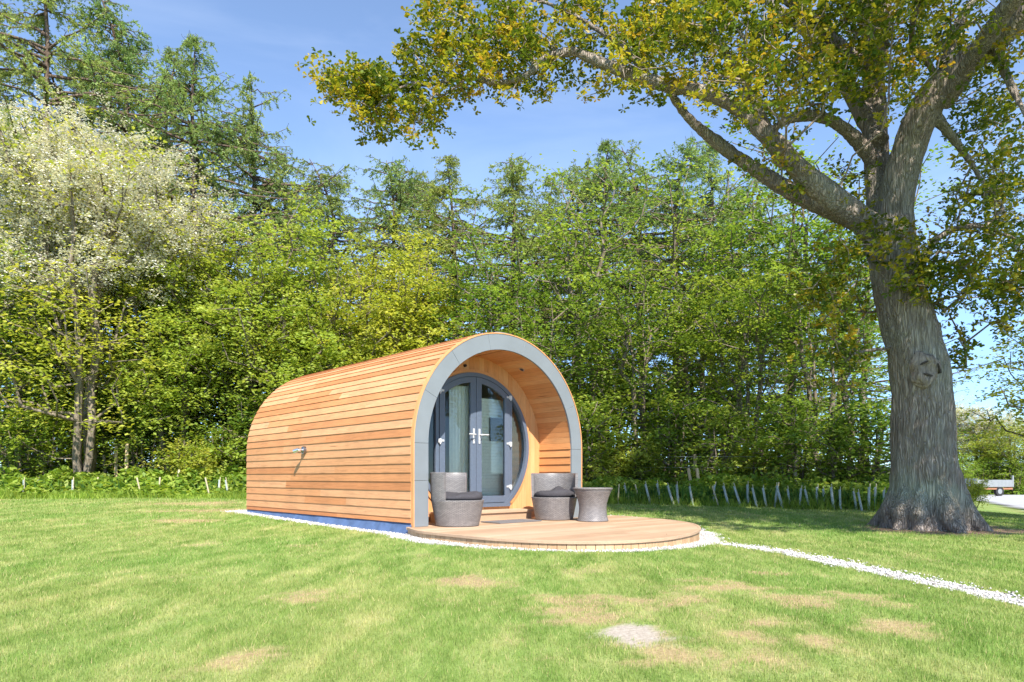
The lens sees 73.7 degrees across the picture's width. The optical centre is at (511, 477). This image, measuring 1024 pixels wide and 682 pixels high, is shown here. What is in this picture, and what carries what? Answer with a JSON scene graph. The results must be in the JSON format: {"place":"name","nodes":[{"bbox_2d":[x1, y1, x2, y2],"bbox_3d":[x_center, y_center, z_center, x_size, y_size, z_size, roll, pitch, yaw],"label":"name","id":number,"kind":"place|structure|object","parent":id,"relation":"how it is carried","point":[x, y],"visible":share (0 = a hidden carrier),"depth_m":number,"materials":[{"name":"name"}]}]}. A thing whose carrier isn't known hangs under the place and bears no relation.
{"place":"outdoors","nodes":[
{"label":"outdoors","id":0,"kind":"place"},
{"bbox_2d":[0,470,1023,681],"bbox_3d":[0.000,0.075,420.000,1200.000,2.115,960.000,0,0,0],"label":"ground","id":1,"kind":"structure","parent":0,"point":[623,631],"depth_m":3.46,"materials":[{"name":"green plant"}]},
{"bbox_2d":[0,383,70,467],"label":"shrub","id":2,"kind":"object","parent":1,"relation":"on","point":[33,455],"visible":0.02,"depth_m":22.09,"materials":[{"name":"green plant"}]},
{"bbox_2d":[0,403,82,475],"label":"shrub","id":3,"kind":"object","parent":1,"relation":"on","point":[7,449],"visible":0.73,"depth_m":17.65,"materials":[{"name":"green plant"}]},
{"bbox_2d":[0,237,85,423],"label":"woodland tree","id":4,"kind":"object","parent":1,"relation":"on","point":[2,332],"visible":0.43,"depth_m":17.91,"materials":[{"name":"green plant"}]},
{"bbox_2d":[0,0,108,324],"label":"larch tree","id":5,"kind":"object","parent":1,"relation":"on","point":[8,80],"visible":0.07,"depth_m":20.87,"materials":[{"name":"green plant"}]},
{"bbox_2d":[0,255,129,463],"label":"young tree","id":6,"kind":"object","parent":1,"relation":"on","point":[18,373],"visible":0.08,"depth_m":20.13,"materials":[{"name":"green plant"}]},
{"bbox_2d":[0,395,144,474],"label":"shrub","id":7,"kind":"object","parent":1,"relation":"on","point":[60,426],"visible":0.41,"depth_m":17.99,"materials":[{"name":"green plant"}]},
{"bbox_2d":[0,365,206,476],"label":"shrub","id":8,"kind":"object","parent":1,"relation":"on","point":[100,418],"visible":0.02,"depth_m":20.84,"materials":[{"name":"green plant"}]},
{"bbox_2d":[0,369,213,463],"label":"shrub","id":9,"kind":"object","parent":1,"relation":"on","point":[58,398],"visible":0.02,"depth_m":22.67,"materials":[{"name":"green plant"}]},
{"bbox_2d":[1,31,214,449],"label":"larch tree","id":10,"kind":"object","parent":1,"relation":"on","point":[77,52],"visible":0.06,"depth_m":24.31,"materials":[{"name":"green plant"}]},
{"bbox_2d":[114,446,117,476],"bbox_3d":[-10.556,-0.155,18.200,0.078,1.373,0.078,0,0,-23],"label":"trunk","id":11,"kind":"object","parent":1,"relation":"on","point":[115,465],"visible":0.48,"depth_m":18.17,"materials":[{"name":"brown wood"}]},
{"bbox_2d":[26,385,206,474],"bbox_3d":[-11.044,-1.078,19.617,4.807,3.320,4.242,0,0,29],"label":"shrub","id":12,"kind":"object","parent":1,"relation":"on","point":[103,427],"visible":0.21,"depth_m":19.32,"materials":[{"name":"green plant"}]},
{"bbox_2d":[0,0,237,466],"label":"larch tree","id":13,"kind":"object","parent":1,"relation":"on","point":[41,21],"visible":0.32,"depth_m":20.32,"materials":[{"name":"green plant"}]},
{"bbox_2d":[0,205,243,472],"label":"young tree","id":14,"kind":"object","parent":1,"relation":"on","point":[111,314],"visible":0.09,"depth_m":18.94,"materials":[{"name":"green plant"}]},
{"bbox_2d":[124,443,128,476],"bbox_3d":[-10.168,-0.182,18.000,0.134,1.439,0.084,0,0,0],"label":"trunk","id":15,"kind":"object","parent":1,"relation":"on","point":[126,449],"visible":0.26,"depth_m":17.97,"materials":[{"name":"brown wood"}]},
{"bbox_2d":[0,82,254,476],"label":"blossom tree","id":16,"kind":"object","parent":1,"relation":"on","point":[105,237],"visible":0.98,"depth_m":17.20,"materials":[{"name":"green plant"}]},
{"bbox_2d":[0,0,263,368],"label":"larch tree","id":17,"kind":"object","parent":1,"relation":"on","point":[117,34],"visible":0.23,"depth_m":22.37,"materials":[{"name":"green plant"}]},
{"bbox_2d":[82,409,202,475],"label":"shrub","id":18,"kind":"object","parent":1,"relation":"on","point":[132,454],"visible":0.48,"depth_m":18.43,"materials":[{"name":"green plant"}]},
{"bbox_2d":[0,45,307,466],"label":"larch tree","id":19,"kind":"object","parent":1,"relation":"on","point":[169,54],"visible":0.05,"depth_m":26.10,"materials":[{"name":"green plant"}]},
{"bbox_2d":[71,385,246,469],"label":"shrub","id":20,"kind":"object","parent":1,"relation":"on","point":[165,437],"visible":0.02,"depth_m":21.03,"materials":[{"name":"green plant"}]},
{"bbox_2d":[74,238,269,475],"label":"young tree","id":21,"kind":"object","parent":1,"relation":"on","point":[183,408],"visible":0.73,"depth_m":18.06,"materials":[{"name":"green plant"}]},
{"bbox_2d":[73,355,274,450],"bbox_3d":[-9.933,-1.583,21.693,7.945,4.262,7.010,0,0,-2],"label":"shrub","id":22,"kind":"object","parent":1,"relation":"on","point":[218,420],"visible":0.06,"depth_m":20.77,"materials":[{"name":"green plant"}]},
{"bbox_2d":[135,431,236,481],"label":"shrub","id":23,"kind":"object","parent":1,"relation":"on","point":[186,463],"visible":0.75,"depth_m":17.62,"materials":[{"name":"green plant"}]},
{"bbox_2d":[0,33,385,444],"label":"larch tree","id":24,"kind":"object","parent":1,"relation":"on","point":[179,87],"visible":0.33,"depth_m":21.34,"materials":[{"name":"green plant"}]},
{"bbox_2d":[163,421,249,476],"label":"shrub","id":25,"kind":"object","parent":1,"relation":"on","point":[238,463],"visible":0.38,"depth_m":18.20,"materials":[{"name":"green plant"}]},
{"bbox_2d":[178,384,266,468],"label":"shrub","id":26,"kind":"object","parent":1,"relation":"on","point":[242,423],"visible":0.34,"depth_m":18.27,"materials":[{"name":"green plant"}]},
{"bbox_2d":[112,206,341,467],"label":"young tree","id":27,"kind":"object","parent":1,"relation":"on","point":[262,327],"visible":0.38,"depth_m":18.72,"materials":[{"name":"green plant"}]},
{"bbox_2d":[148,176,371,416],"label":"young tree","id":28,"kind":"object","parent":1,"relation":"on","point":[291,373],"visible":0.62,"depth_m":18.50,"materials":[{"name":"green plant"}]},
{"bbox_2d":[165,70,358,394],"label":"larch tree","id":29,"kind":"object","parent":1,"relation":"on","point":[266,185],"visible":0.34,"depth_m":24.04,"materials":[{"name":"green plant"}]},
{"bbox_2d":[183,151,381,397],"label":"larch tree","id":30,"kind":"object","parent":1,"relation":"on","point":[282,171],"visible":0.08,"depth_m":26.43,"materials":[{"name":"green plant"}]},
{"bbox_2d":[217,154,438,361],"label":"larch tree","id":31,"kind":"object","parent":1,"relation":"on","point":[334,203],"visible":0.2,"depth_m":23.71,"materials":[{"name":"green plant"}]},
{"bbox_2d":[246,209,459,386],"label":"young tree","id":32,"kind":"object","parent":1,"relation":"on","point":[374,304],"visible":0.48,"depth_m":18.76,"materials":[{"name":"green plant"}]},
{"bbox_2d":[303,154,463,356],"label":"larch tree","id":33,"kind":"object","parent":1,"relation":"on","point":[397,195],"visible":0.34,"depth_m":25.23,"materials":[{"name":"green plant"}]},
{"bbox_2d":[246,332,581,534],"bbox_3d":[-1.916,-0.654,11.439,3.356,2.769,5.256,0,0,-43],"label":"camping pod","id":34,"kind":"object","parent":1,"relation":"on","point":[372,444],"visible":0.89,"depth_m":10.14,"materials":[{"name":"brown wood"}]},
{"bbox_2d":[438,377,476,491],"bbox_3d":[-0.777,-0.553,9.818,0.699,1.860,0.127,0,0,-43],"label":"door leaf","id":35,"kind":"structure","parent":34,"relation":"in","point":[471,380],"depth_m":10.00,"materials":[{"name":"grey metal"}]},
{"bbox_2d":[476,377,511,502],"bbox_3d":[-0.259,-0.553,10.298,0.699,1.860,0.127,0,0,-43],"label":"door leaf","id":36,"kind":"structure","parent":34,"relation":"in","point":[507,444],"depth_m":10.33,"materials":[{"name":"grey metal"}]},
{"bbox_2d":[341,224,506,362],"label":"young tree","id":37,"kind":"object","parent":1,"relation":"on","point":[410,341],"visible":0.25,"depth_m":19.35,"materials":[{"name":"green plant"}]},
{"bbox_2d":[340,167,510,341],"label":"larch tree","id":38,"kind":"object","parent":1,"relation":"on","point":[418,220],"visible":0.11,"depth_m":27.08,"materials":[{"name":"green plant"}]},
{"bbox_2d":[0,485,881,510],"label":"rough grass","id":39,"kind":"structure","parent":1,"relation":"on","point":[613,500],"depth_m":14.28,"materials":[{"name":"green plant"}]},
{"bbox_2d":[0,477,887,508],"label":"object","id":40,"kind":"object","parent":1,"relation":"on","point":[759,492],"visible":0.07,"depth_m":14.09,"materials":[{"name":"green plant"}]},
{"bbox_2d":[0,465,889,509],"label":"undergrowth","id":41,"kind":"object","parent":1,"relation":"on","point":[152,476],"visible":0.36,"depth_m":16.50,"materials":[{"name":"green plant"}]},
{"bbox_2d":[28,454,889,483],"bbox_3d":[-4.731,0.037,17.305,26.626,1.297,2.116,0,0,9],"label":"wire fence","id":42,"kind":"object","parent":1,"relation":"on","point":[105,470],"visible":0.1,"depth_m":15.66,"materials":[{"name":"metal"}]},
{"bbox_2d":[339,154,590,341],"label":"larch tree","id":43,"kind":"object","parent":1,"relation":"on","point":[441,190],"visible":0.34,"depth_m":23.61,"materials":[{"name":"green plant"}]},
{"bbox_2d":[394,174,577,349],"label":"woodland tree","id":44,"kind":"object","parent":1,"relation":"on","point":[490,289],"visible":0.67,"depth_m":19.28,"materials":[{"name":"green plant"}]},
{"bbox_2d":[0,453,1023,494],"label":"ground cover","id":45,"kind":"object","parent":1,"relation":"on","point":[1006,491],"visible":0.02,"depth_m":18.64,"materials":[{"name":"green plant"}]},
{"bbox_2d":[358,153,666,372],"bbox_3d":[0.150,-5.305,22.595,9.164,11.442,7.869,0,0,38],"label":"larch tree","id":46,"kind":"object","parent":1,"relation":"on","point":[516,189],"visible":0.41,"depth_m":22.25,"materials":[{"name":"green plant"}]},
{"bbox_2d":[461,175,614,377],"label":"larch tree","id":47,"kind":"object","parent":1,"relation":"on","point":[543,194],"visible":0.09,"depth_m":27.05,"materials":[{"name":"green plant"}]},
{"bbox_2d":[450,274,634,408],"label":"woodland tree","id":48,"kind":"object","parent":1,"relation":"on","point":[554,340],"visible":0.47,"depth_m":18.19,"materials":[{"name":"green plant"}]},
{"bbox_2d":[406,515,700,550],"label":"deck","id":49,"kind":"structure","parent":1,"relation":"on","point":[614,532],"depth_m":7.61,"materials":[{"name":"brown wood"}]},
{"bbox_2d":[430,472,483,526],"bbox_3d":[-0.705,0.276,8.782,0.693,0.684,0.701,0,0,20],"label":"wicker chair","id":50,"kind":"object","parent":49,"relation":"on","point":[454,502],"visible":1,"depth_m":8.54,"materials":[{"name":"wicker"}]},
{"bbox_2d":[429,508,532,521],"bbox_3d":[-0.415,0.550,9.947,1.680,0.140,0.375,0,0,-43],"label":"doorstep","id":51,"kind":"object","parent":49,"relation":"on","point":[501,514],"visible":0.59,"depth_m":10.00,"materials":[{"name":"brown wood"}]},
{"bbox_2d":[480,519,541,523],"bbox_3d":[-0.007,0.611,9.538,0.800,0.015,0.400,0,0,-43],"label":"doormat","id":52,"kind":"object","parent":49,"relation":"on","point":[511,521],"visible":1,"depth_m":9.39,"materials":[{"name":"grey fabric"}]},
{"bbox_2d":[531,473,577,519],"bbox_3d":[0.626,0.276,10.105,0.701,0.684,0.693,0,0,9],"label":"wicker chair","id":53,"kind":"object","parent":49,"relation":"on","point":[554,497],"visible":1,"depth_m":9.93,"materials":[{"name":"wicker"}]},
{"bbox_2d":[573,487,612,521],"bbox_3d":[1.150,0.381,9.720,0.570,0.473,0.570,0,0,0],"label":"wicker table","id":54,"kind":"object","parent":49,"relation":"on","point":[592,501],"visible":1,"depth_m":9.53,"materials":[{"name":"grey wicker"}]},
{"bbox_2d":[477,152,666,401],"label":"larch tree","id":55,"kind":"object","parent":1,"relation":"on","point":[571,182],"visible":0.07,"depth_m":25.63,"materials":[{"name":"green plant"}]},
{"bbox_2d":[473,150,683,477],"bbox_3d":[1.817,-4.456,19.595,5.817,10.037,5.812,0,0,-34],"label":"woodland tree","id":56,"kind":"object","parent":1,"relation":"on","point":[575,259],"visible":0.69,"depth_m":19.09,"materials":[{"name":"green plant"}]},
{"bbox_2d":[554,356,611,450],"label":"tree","id":57,"kind":"object","parent":1,"relation":"on","point":[574,375],"visible":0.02,"depth_m":23.19,"materials":[{"name":"green plant"}]},
{"bbox_2d":[568,383,635,466],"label":"shrub","id":58,"kind":"object","parent":1,"relation":"on","point":[581,397],"visible":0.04,"depth_m":16.96,"materials":[{"name":"green plant"}]},
{"bbox_2d":[472,138,758,467],"bbox_3d":[2.914,-5.762,23.411,8.921,12.295,9.292,0,0,-4],"label":"larch tree","id":59,"kind":"object","parent":1,"relation":"on","point":[603,147],"visible":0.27,"depth_m":23.43,"materials":[{"name":"green plant"}]},
{"bbox_2d":[582,436,677,482],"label":"shrub","id":60,"kind":"object","parent":1,"relation":"on","point":[627,467],"visible":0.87,"depth_m":15.99,"materials":[{"name":"green plant"}]},
{"bbox_2d":[573,388,690,480],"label":"shrub","id":61,"kind":"object","parent":1,"relation":"on","point":[597,426],"visible":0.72,"depth_m":16.47,"materials":[{"name":"green plant"}]},
{"bbox_2d":[567,349,698,460],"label":"shrub","id":62,"kind":"object","parent":1,"relation":"on","point":[648,396],"visible":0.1,"depth_m":21.35,"materials":[{"name":"green plant"}]},
{"bbox_2d":[550,236,739,475],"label":"woodland tree","id":63,"kind":"object","parent":1,"relation":"on","point":[646,359],"visible":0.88,"depth_m":17.33,"materials":[{"name":"green plant"}]},
{"bbox_2d":[555,139,757,411],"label":"larch tree","id":64,"kind":"object","parent":1,"relation":"on","point":[627,194],"visible":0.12,"depth_m":25.47,"materials":[{"name":"green plant"}]},
{"bbox_2d":[294,0,1023,533],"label":"oak tree","id":65,"kind":"object","parent":1,"relation":"on","point":[928,490],"visible":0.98,"depth_m":9.02,"materials":[{"name":"green plant"}]},
{"bbox_2d":[565,136,785,481],"bbox_3d":[5.241,-5.260,21.554,7.857,11.408,9.150,0,0,16],"label":"larch tree","id":66,"kind":"object","parent":1,"relation":"on","point":[691,151],"visible":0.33,"depth_m":21.44,"materials":[{"name":"green plant"}]},
{"bbox_2d":[610,359,772,471],"bbox_3d":[4.955,-1.736,23.288,7.770,4.487,6.856,0,0,-24],"label":"shrub","id":67,"kind":"object","parent":1,"relation":"on","point":[654,385],"visible":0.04,"depth_m":23.16,"materials":[{"name":"green plant"}]},
{"bbox_2d":[608,385,780,484],"bbox_3d":[4.525,-0.825,16.694,4.253,2.937,3.753,0,0,30],"label":"shrub","id":68,"kind":"object","parent":1,"relation":"on","point":[662,420],"visible":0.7,"depth_m":16.45,"materials":[{"name":"green plant"}]},
{"bbox_2d":[609,151,810,476],"bbox_3d":[5.483,-4.315,19.481,5.660,9.775,5.665,0,0,-4],"label":"woodland tree","id":69,"kind":"object","parent":1,"relation":"on","point":[686,228],"visible":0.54,"depth_m":18.92,"materials":[{"name":"green plant"}]},
{"bbox_2d":[636,398,808,482],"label":"shrub","id":70,"kind":"object","parent":1,"relation":"on","point":[718,431],"visible":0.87,"depth_m":15.79,"materials":[{"name":"green plant"}]},
{"bbox_2d":[722,483,729,503],"bbox_3d":[4.295,0.372,13.694,0.053,0.549,0.044,-15,-2,10],"label":"tube guard","id":71,"kind":"object","parent":1,"relation":"on","point":[725,494],"visible":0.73,"depth_m":13.68,"materials":[{"name":"plastic"}]},
{"bbox_2d":[733,483,740,504],"bbox_3d":[4.505,0.374,13.645,0.053,0.555,0.045,-17,-4,-8],"label":"tube guard","id":72,"kind":"object","parent":1,"relation":"on","point":[736,494],"visible":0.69,"depth_m":13.63,"materials":[{"name":"plastic"}]},
{"bbox_2d":[626,143,852,440],"bbox_3d":[7.382,-5.629,23.887,8.812,11.996,9.178,0,0,19],"label":"larch tree","id":73,"kind":"object","parent":1,"relation":"on","point":[719,189],"visible":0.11,"depth_m":23.30,"materials":[{"name":"green plant"}]},
{"bbox_2d":[645,259,837,474],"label":"woodland tree","id":74,"kind":"object","parent":1,"relation":"on","point":[730,348],"visible":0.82,"depth_m":16.44,"materials":[{"name":"green plant"}]},
{"bbox_2d":[622,368,873,470],"bbox_3d":[7.804,-1.583,22.457,8.504,4.281,7.504,0,0,21],"label":"shrub","id":75,"kind":"object","parent":1,"relation":"on","point":[732,395],"visible":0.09,"depth_m":21.75,"materials":[{"name":"green plant"}]},
{"bbox_2d":[746,482,749,502],"bbox_3d":[4.714,0.359,13.641,0.055,0.571,0.046,-5,2,-6],"label":"tube guard","id":76,"kind":"object","parent":1,"relation":"on","point":[747,490],"visible":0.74,"depth_m":13.62,"materials":[{"name":"plastic"}]},
{"bbox_2d":[650,172,851,411],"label":"larch tree","id":77,"kind":"object","parent":1,"relation":"on","point":[756,202],"visible":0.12,"depth_m":24.51,"materials":[{"name":"green plant"}]},
{"bbox_2d":[751,485,757,506],"bbox_3d":[4.766,0.393,13.409,0.049,0.512,0.041,-14,-1,-2],"label":"tube guard","id":78,"kind":"object","parent":1,"relation":"on","point":[754,496],"visible":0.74,"depth_m":13.39,"materials":[{"name":"plastic"}]},
{"bbox_2d":[707,435,822,481],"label":"shrub","id":79,"kind":"object","parent":1,"relation":"on","point":[752,462],"visible":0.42,"depth_m":15.51,"materials":[{"name":"green plant"}]},
{"bbox_2d":[695,391,863,483],"bbox_3d":[5.819,-0.616,15.443,3.263,2.554,3.698,0,0,-34],"label":"shrub","id":80,"kind":"object","parent":1,"relation":"on","point":[780,418],"visible":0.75,"depth_m":14.97,"materials":[{"name":"green plant"}]},
{"bbox_2d":[775,483,783,507],"bbox_3d":[5.190,0.378,13.239,0.055,0.569,0.046,-14,-4,0],"label":"tube guard","id":81,"kind":"object","parent":1,"relation":"on","point":[779,495],"visible":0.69,"depth_m":13.23,"materials":[{"name":"plastic"}]},
{"bbox_2d":[685,389,887,466],"bbox_3d":[9.837,-1.211,23.379,7.847,3.778,6.924,0,0,23],"label":"shrub","id":82,"kind":"object","parent":1,"relation":"on","point":[780,427],"visible":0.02,"depth_m":22.74,"materials":[{"name":"green plant"}]},
{"bbox_2d":[706,232,884,449],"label":"larch tree","id":83,"kind":"object","parent":1,"relation":"on","point":[803,343],"visible":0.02,"depth_m":26.85,"materials":[{"name":"green plant"}]},
{"bbox_2d":[678,88,929,461],"bbox_3d":[7.536,-4.640,17.895,6.070,10.473,6.064,0,0,25],"label":"woodland tree","id":84,"kind":"object","parent":1,"relation":"on","point":[766,222],"visible":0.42,"depth_m":17.76,"materials":[{"name":"green plant"}]},
{"bbox_2d":[740,398,890,484],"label":"shrub","id":85,"kind":"object","parent":1,"relation":"on","point":[841,429],"visible":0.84,"depth_m":14.19,"materials":[{"name":"green plant"}]},
{"bbox_2d":[707,248,936,482],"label":"woodland tree","id":86,"kind":"object","parent":1,"relation":"on","point":[862,330],"visible":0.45,"depth_m":16.04,"materials":[{"name":"green plant"}]},
{"bbox_2d":[766,406,887,476],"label":"shrub","id":87,"kind":"object","parent":1,"relation":"on","point":[826,436],"visible":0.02,"depth_m":24.11,"materials":[{"name":"green plant"}]},
{"bbox_2d":[830,484,834,508],"bbox_3d":[6.011,0.390,12.809,0.053,0.555,0.045,-9,2,5],"label":"tube guard","id":88,"kind":"object","parent":1,"relation":"on","point":[832,495],"visible":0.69,"depth_m":12.79,"materials":[{"name":"plastic"}]},
{"bbox_2d":[721,137,961,457],"bbox_3d":[8.373,-4.059,17.571,5.564,9.600,5.559,0,0,-35],"label":"woodland tree","id":89,"kind":"object","parent":1,"relation":"on","point":[789,234],"visible":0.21,"depth_m":17.11,"materials":[{"name":"green plant"}]},
{"bbox_2d":[857,489,862,510],"bbox_3d":[6.394,0.438,12.542,0.044,0.453,0.037,-11,-6,11],"label":"tube guard","id":90,"kind":"object","parent":1,"relation":"on","point":[859,499],"visible":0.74,"depth_m":12.53,"materials":[{"name":"plastic"}]},
{"bbox_2d":[749,258,985,424],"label":"larch tree","id":91,"kind":"object","parent":1,"relation":"on","point":[880,387],"visible":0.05,"depth_m":24.28,"materials":[{"name":"green plant"}]},
{"bbox_2d":[867,484,870,509],"bbox_3d":[6.575,0.392,12.574,0.054,0.562,0.046,1,0,-8],"label":"tube guard","id":92,"kind":"object","parent":1,"relation":"on","point":[869,489],"visible":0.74,"depth_m":12.56,"materials":[{"name":"plastic"}]},
{"bbox_2d":[811,389,981,484],"bbox_3d":[7.638,-0.595,14.088,3.263,2.554,3.698,0,0,43],"label":"shrub","id":93,"kind":"object","parent":1,"relation":"on","point":[878,405],"visible":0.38,"depth_m":14.23,"materials":[{"name":"green plant"}]},
{"bbox_2d":[958,452,999,479],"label":"shrub","id":94,"kind":"object","parent":1,"relation":"on","point":[965,471],"visible":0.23,"depth_m":42.36,"materials":[{"name":"green plant"}]},
{"bbox_2d":[964,474,995,507],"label":"shrub","id":95,"kind":"object","parent":1,"relation":"on","point":[975,488],"visible":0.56,"depth_m":10.76,"materials":[{"name":"green plant"}]},
{"bbox_2d":[955,394,1023,478],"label":"blossom tree","id":96,"kind":"object","parent":1,"relation":"on","point":[960,423],"visible":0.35,"depth_m":46.77,"materials":[{"name":"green plant"}]},
{"bbox_2d":[956,310,1023,455],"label":"young tree","id":97,"kind":"object","parent":1,"relation":"on","point":[1018,383],"visible":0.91,"depth_m":11.18,"materials":[{"name":"green plant"}]},
{"bbox_2d":[957,416,1023,491],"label":"young tree","id":98,"kind":"object","parent":1,"relation":"on","point":[994,453],"visible":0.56,"depth_m":44.12,"materials":[{"name":"green plant"}]},
{"bbox_2d":[964,457,1022,479],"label":"shrub","id":99,"kind":"object","parent":1,"relation":"on","point":[986,466],"visible":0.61,"depth_m":43.77,"materials":[{"name":"green plant"}]},
{"bbox_2d":[964,445,1022,487],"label":"shrub","id":100,"kind":"object","parent":1,"relation":"on","point":[992,460],"visible":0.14,"depth_m":45.64,"materials":[{"name":"green plant"}]},
{"bbox_2d":[986,455,1023,494],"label":"shrub","id":101,"kind":"object","parent":1,"relation":"on","point":[1019,473],"visible":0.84,"depth_m":42.46,"materials":[{"name":"green plant"}]},
{"bbox_2d":[0,0,1023,472],"label":"sky","id":102,"kind":"structure","parent":0,"point":[266,38],"materials":[{"name":"blue"}]},
{"bbox_2d":[225,509,1023,606],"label":"gravel path","id":103,"kind":"structure","parent":0,"point":[940,584],"depth_m":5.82,"materials":[{"name":"white gravel"}]},
{"bbox_2d":[973,495,1023,508],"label":"road","id":104,"kind":"structure","parent":0,"point":[1016,501],"depth_m":25.88,"materials":[{"name":"white concrete"}]},
{"bbox_2d":[965,475,1013,495],"bbox_3d":[25.280,0.444,37.383,3.430,1.120,1.760,0,0,-12],"label":"flatbed trailer","id":105,"kind":"object","parent":104,"relation":"on","point":[998,489],"visible":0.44,"depth_m":36.72,"materials":[{"name":"metal"}]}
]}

